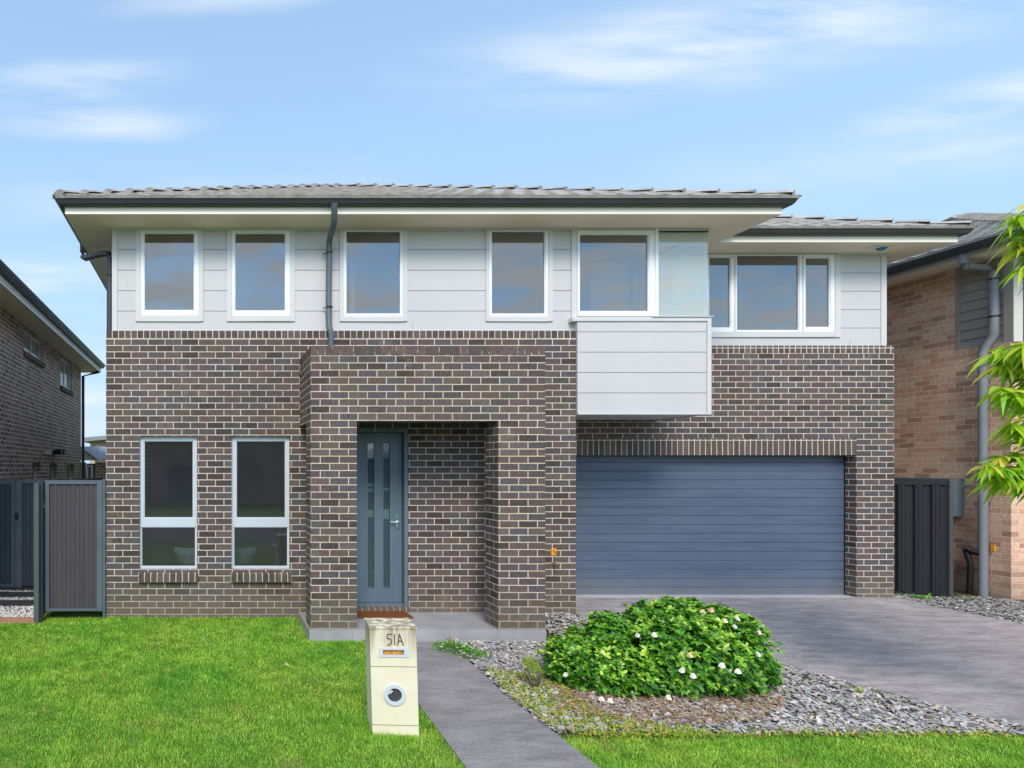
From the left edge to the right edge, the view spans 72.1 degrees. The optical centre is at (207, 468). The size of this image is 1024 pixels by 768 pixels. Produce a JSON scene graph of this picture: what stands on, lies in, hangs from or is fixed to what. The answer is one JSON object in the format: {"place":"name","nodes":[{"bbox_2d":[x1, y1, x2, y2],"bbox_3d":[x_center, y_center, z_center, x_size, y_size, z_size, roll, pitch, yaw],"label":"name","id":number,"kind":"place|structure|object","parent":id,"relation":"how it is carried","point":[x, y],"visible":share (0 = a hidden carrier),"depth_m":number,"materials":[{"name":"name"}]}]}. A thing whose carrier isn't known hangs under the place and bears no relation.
{"place":"outdoors","nodes":[
{"label":"outdoors","id":0,"kind":"place"},
{"bbox_2d":[0,590,33,616],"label":"pebble ground","id":1,"kind":"structure","parent":0,"point":[16,612],"depth_m":8.65,"materials":[{"name":"grey gravel"}]},
{"bbox_2d":[0,600,33,606],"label":"paver","id":2,"kind":"object","parent":1,"relation":"on","point":[8,603],"depth_m":9.11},
{"bbox_2d":[0,592,33,597],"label":"paver","id":3,"kind":"object","parent":1,"relation":"on","point":[16,594],"visible":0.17,"depth_m":9.76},
{"bbox_2d":[0,587,33,590],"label":"paver","id":4,"kind":"object","parent":1,"relation":"on","point":[17,588],"visible":0.3,"depth_m":10.24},
{"bbox_2d":[85,446,105,477],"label":"house","id":5,"kind":"structure","parent":0,"point":[97,469],"depth_m":20.54,"materials":[{"name":"brick"}]},
{"bbox_2d":[86,465,92,477],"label":"window","id":6,"kind":"structure","parent":5,"relation":"in","point":[87,466],"depth_m":20.55,"materials":[{"name":"white metal"}]},
{"bbox_2d":[85,436,105,462],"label":"distant house","id":7,"kind":"structure","parent":0,"point":[97,441],"depth_m":33.85,"materials":[{"name":"white brick"}]},
{"bbox_2d":[173,546,194,564],"bbox_3d":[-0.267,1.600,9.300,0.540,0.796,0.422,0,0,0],"label":"bathtub","id":8,"kind":"object","parent":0,"point":[185,556],"visible":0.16,"depth_m":9.27,"materials":[{"name":"white ceramic"}]},
{"bbox_2d":[416,642,598,767],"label":"path","id":9,"kind":"structure","parent":0,"point":[476,715],"depth_m":5.23,"materials":[{"name":"concrete"}]},
{"bbox_2d":[0,586,1023,767],"bbox_3d":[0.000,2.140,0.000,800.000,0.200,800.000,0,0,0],"label":"ground","id":10,"kind":"structure","parent":0,"point":[56,615],"depth_m":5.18,"materials":[{"name":"plant"}]},
{"bbox_2d":[0,617,33,623],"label":"garden edging","id":11,"kind":"object","parent":10,"relation":"on","point":[13,620],"visible":0.6,"depth_m":8.28,"materials":[{"name":"orange brick"}]},
{"bbox_2d":[0,259,105,479],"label":"neighbour house","id":12,"kind":"structure","parent":10,"relation":"on","point":[48,356],"depth_m":14.14,"materials":[{"name":"brown brick"}]},
{"bbox_2d":[0,479,44,586],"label":"neighbour gate","id":13,"kind":"structure","parent":12,"relation":"attached to","point":[16,533],"depth_m":10.41,"materials":[{"name":"metal"}]},
{"bbox_2d":[24,330,40,359],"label":"window","id":14,"kind":"structure","parent":12,"relation":"in","point":[32,345],"depth_m":14.15,"materials":[{"name":"glass"}]},
{"bbox_2d":[33,463,35,479],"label":"window","id":15,"kind":"structure","parent":12,"relation":"in","point":[34,464],"depth_m":14.53,"materials":[{"name":"metal"}]},
{"bbox_2d":[50,464,52,479],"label":"window","id":16,"kind":"structure","parent":12,"relation":"in","point":[51,465],"depth_m":16.16,"materials":[{"name":"metal"}]},
{"bbox_2d":[61,358,69,389],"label":"window","id":17,"kind":"structure","parent":12,"relation":"in","point":[65,366],"depth_m":17.59,"materials":[{"name":"glass"}]},
{"bbox_2d":[67,464,70,479],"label":"window","id":18,"kind":"structure","parent":12,"relation":"in","point":[68,465],"depth_m":18.23,"materials":[{"name":"metal"}]},
{"bbox_2d":[34,477,105,623],"bbox_3d":[-2.317,1.166,13.125,0.080,1.949,9.750,0,0,0],"label":"boundary fence","id":19,"kind":"object","parent":10,"relation":"on","point":[39,554],"visible":0.15,"depth_m":8.29,"materials":[{"name":"grey metal"}]},
{"bbox_2d":[106,616,297,620],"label":"wall grass","id":20,"kind":"structure","parent":10,"relation":"on","point":[195,618],"depth_m":8.44,"materials":[{"name":"green plant"}]},
{"bbox_2d":[305,639,357,644],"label":"grass","id":21,"kind":"structure","parent":10,"relation":"on","point":[333,642],"depth_m":7.50,"materials":[{"name":"green plant"}]},
{"bbox_2d":[364,618,418,736],"bbox_3d":[1.547,1.748,5.144,0.382,0.905,0.320,-2,0,7],"label":"letterbox","id":22,"kind":"object","parent":10,"relation":"on","point":[391,675],"visible":0.98,"depth_m":5.00,"materials":[{"name":"beige concrete"}]},
{"bbox_2d":[358,714,425,741],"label":"grass","id":23,"kind":"structure","parent":10,"relation":"on","point":[404,737],"depth_m":4.96,"materials":[{"name":"green plant"}]},
{"bbox_2d":[418,705,464,767],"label":"edge grass","id":24,"kind":"structure","parent":10,"relation":"on","point":[422,711],"depth_m":5.11,"materials":[{"name":"green plant"}]},
{"bbox_2d":[52,183,976,641],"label":"brick house","id":25,"kind":"structure","parent":10,"relation":"on","point":[464,413],"depth_m":8.55,"materials":[{"name":"brown brick"}]},
{"bbox_2d":[43,479,105,618],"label":"side gate","id":26,"kind":"structure","parent":25,"relation":"attached to","point":[75,545],"depth_m":8.47,"materials":[{"name":"metal"}]},
{"bbox_2d":[140,436,196,568],"bbox_3d":[-0.554,0.479,8.585,0.807,1.857,0.060,0,0,0],"label":"window","id":27,"kind":"structure","parent":25,"relation":"in","point":[145,522],"depth_m":8.55,"materials":[{"name":"silver metal"}]},
{"bbox_2d":[136,230,202,321],"bbox_3d":[-0.539,-2.714,8.584,0.950,1.305,0.089,0,0,0],"label":"window","id":28,"kind":"structure","parent":25,"relation":"in","point":[144,238],"depth_m":8.55,"materials":[{"name":"white metal"}]},
{"bbox_2d":[234,546,257,564],"bbox_3d":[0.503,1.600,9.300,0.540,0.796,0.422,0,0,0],"label":"bathtub","id":29,"kind":"object","parent":25,"relation":"on","point":[244,556],"visible":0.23,"depth_m":9.26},
{"bbox_2d":[231,436,288,568],"bbox_3d":[0.736,0.479,8.585,0.814,1.857,0.060,0,0,0],"label":"window","id":30,"kind":"structure","parent":25,"relation":"in","point":[236,522],"depth_m":8.55,"materials":[{"name":"silver metal"}]},
{"bbox_2d":[227,230,294,321],"bbox_3d":[0.745,-2.713,8.584,0.957,1.301,0.089,0,0,0],"label":"window","id":31,"kind":"structure","parent":25,"relation":"in","point":[235,238],"depth_m":8.55,"materials":[{"name":"white metal"}]},
{"bbox_2d":[339,230,406,321],"bbox_3d":[2.323,-2.725,8.584,0.950,1.327,0.089,0,0,0],"label":"window","id":32,"kind":"structure","parent":25,"relation":"in","point":[346,237],"depth_m":8.55,"materials":[{"name":"white metal"}]},
{"bbox_2d":[357,433,401,601],"bbox_3d":[2.197,0.695,8.610,1.096,2.390,0.101,0,0,0],"label":"front door","id":33,"kind":"structure","parent":25,"relation":"in","point":[379,455],"depth_m":8.62,"materials":[{"name":"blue wood"}]},
{"bbox_2d":[357,611,413,617],"bbox_3d":[2.171,1.991,8.366,1.147,0.018,0.485,0,0,0],"label":"doormat","id":34,"kind":"object","parent":25,"relation":"on","point":[382,614],"visible":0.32,"depth_m":8.27,"materials":[{"name":"brown fabric"}]},
{"bbox_2d":[485,230,552,321],"bbox_3d":[4.370,-2.721,8.584,0.942,1.319,0.089,0,0,0],"label":"window","id":35,"kind":"structure","parent":25,"relation":"in","point":[492,237],"depth_m":8.55,"materials":[{"name":"white metal"}]},
{"bbox_2d":[577,231,654,315],"bbox_3d":[5.729,-2.741,8.588,1.086,1.194,0.081,0,0,0],"label":"window","id":36,"kind":"structure","parent":25,"relation":"in","point":[646,239],"depth_m":8.55,"materials":[{"name":"white metal"}]},
{"bbox_2d":[655,228,707,315],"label":"corner window","id":37,"kind":"structure","parent":25,"relation":"in","point":[674,239],"depth_m":8.61,"materials":[{"name":"white metal"}]},
{"bbox_2d":[576,455,844,594],"bbox_3d":[7.775,0.865,9.695,4.778,2.385,0.050,0,0,0],"label":"garage door","id":38,"kind":"structure","parent":25,"relation":"in","point":[646,524],"depth_m":9.69,"materials":[{"name":"metal"}]},
{"bbox_2d":[701,254,840,336],"bbox_3d":[8.833,-2.717,9.585,2.161,1.326,0.089,0,0,0],"label":"window","id":39,"kind":"structure","parent":25,"relation":"in","point":[832,262],"depth_m":9.55,"materials":[{"name":"white metal"}]},
{"bbox_2d":[894,481,952,597],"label":"black gate","id":40,"kind":"structure","parent":25,"relation":"attached to","point":[923,538],"depth_m":9.74,"materials":[{"name":"metal"}]},
{"bbox_2d":[561,736,601,767],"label":"edge grass","id":41,"kind":"structure","parent":10,"relation":"on","point":[581,752],"depth_m":4.67,"materials":[{"name":"green plant"}]},
{"bbox_2d":[446,612,1023,735],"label":"slate chips","id":42,"kind":"object","parent":10,"relation":"on","point":[909,715],"visible":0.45,"depth_m":5.49,"materials":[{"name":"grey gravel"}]},
{"bbox_2d":[430,634,492,661],"bbox_3d":[2.947,2.095,7.114,0.520,0.208,0.738,0,0,-24],"label":"ground cover","id":43,"kind":"object","parent":42,"relation":"on","point":[461,647],"visible":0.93,"depth_m":7.11,"materials":[{"name":"green plant"}]},
{"bbox_2d":[472,643,542,669],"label":"litter","id":44,"kind":"object","parent":42,"relation":"on","point":[512,654],"visible":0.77,"depth_m":6.91,"materials":[{"name":"brown plant"}]},
{"bbox_2d":[520,653,545,687],"bbox_3d":[3.186,2.003,5.995,0.227,0.362,0.179,0,0,0],"label":"shrub","id":45,"kind":"object","parent":42,"relation":"on","point":[533,665],"visible":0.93,"depth_m":5.98,"materials":[{"name":"green plant"}]},
{"bbox_2d":[485,666,718,738],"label":"weeds","id":46,"kind":"object","parent":42,"relation":"on","point":[593,732],"visible":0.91,"depth_m":5.25,"materials":[{"name":"green plant"}]},
{"bbox_2d":[534,595,785,702],"bbox_3d":[4.585,1.801,6.196,2.410,0.917,1.381,0,0,0],"label":"flowering shrub","id":47,"kind":"object","parent":42,"relation":"on","point":[693,647],"visible":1,"depth_m":5.84,"materials":[{"name":"green plant"}]},
{"bbox_2d":[542,681,789,726],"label":"litter","id":48,"kind":"object","parent":42,"relation":"on","point":[692,715],"visible":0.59,"depth_m":5.47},
{"bbox_2d":[522,682,936,727],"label":"weeds","id":49,"kind":"object","parent":42,"relation":"on","point":[765,712],"visible":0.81,"depth_m":5.40,"materials":[{"name":"green plant"}]},
{"bbox_2d":[664,724,1016,738],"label":"weeds","id":50,"kind":"object","parent":42,"relation":"on","point":[795,733],"visible":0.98,"depth_m":4.99,"materials":[{"name":"green plant"}]},
{"bbox_2d":[844,685,873,696],"bbox_3d":[6.287,2.138,5.884,0.163,0.068,0.205,0,0,0],"label":"weed","id":51,"kind":"object","parent":42,"relation":"on","point":[860,691],"visible":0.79,"depth_m":5.88,"materials":[{"name":"green plant"}]},
{"bbox_2d":[785,669,1014,732],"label":"weeds","id":52,"kind":"object","parent":42,"relation":"on","point":[889,698],"visible":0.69,"depth_m":5.69,"materials":[{"name":"green plant"}]},
{"bbox_2d":[887,213,1023,599],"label":"orange house","id":53,"kind":"structure","parent":10,"relation":"on","point":[953,310],"depth_m":10.04,"materials":[{"name":"brick"}]},
{"bbox_2d":[960,205,1023,506],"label":"leafy tree","id":54,"kind":"object","parent":10,"relation":"on","point":[1009,366],"visible":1,"depth_m":4.93,"materials":[{"name":"green plant"}]},
{"bbox_2d":[0,0,1023,462],"label":"sky","id":55,"kind":"structure","parent":0,"point":[862,109],"materials":[{"name":"blue"}]},
{"bbox_2d":[545,618,581,640],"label":"garden soil","id":56,"kind":"structure","parent":0,"point":[548,633],"depth_m":8.13,"materials":[{"name":"grey gravel"}]},
{"bbox_2d":[560,728,1023,767],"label":"verge grass","id":57,"kind":"structure","parent":0,"point":[752,752],"depth_m":4.72,"materials":[{"name":"green plant"}]},
{"bbox_2d":[576,597,1023,726],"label":"driveway","id":58,"kind":"structure","parent":0,"point":[957,660],"depth_m":7.33,"materials":[{"name":"concrete"}]},
{"bbox_2d":[894,590,1023,623],"bbox_3d":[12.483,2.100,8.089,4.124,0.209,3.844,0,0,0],"label":"fine gravel","id":59,"kind":"structure","parent":0,"point":[994,600],"depth_m":9.13,"materials":[{"name":"white gravel"}]},
{"bbox_2d":[899,592,933,600],"bbox_3d":[11.170,2.001,9.500,0.306,0.112,0.491,0,0,10],"label":"weed","id":60,"kind":"object","parent":59,"relation":"on","point":[924,596],"visible":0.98,"depth_m":9.53,"materials":[{"name":"green plant"}]},
{"bbox_2d":[940,594,977,600],"bbox_3d":[11.760,2.010,9.588,0.634,0.072,0.420,0,0,-25],"label":"weed","id":61,"kind":"object","parent":59,"relation":"on","point":[959,596],"visible":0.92,"depth_m":9.55,"materials":[{"name":"green plant"}]}
]}

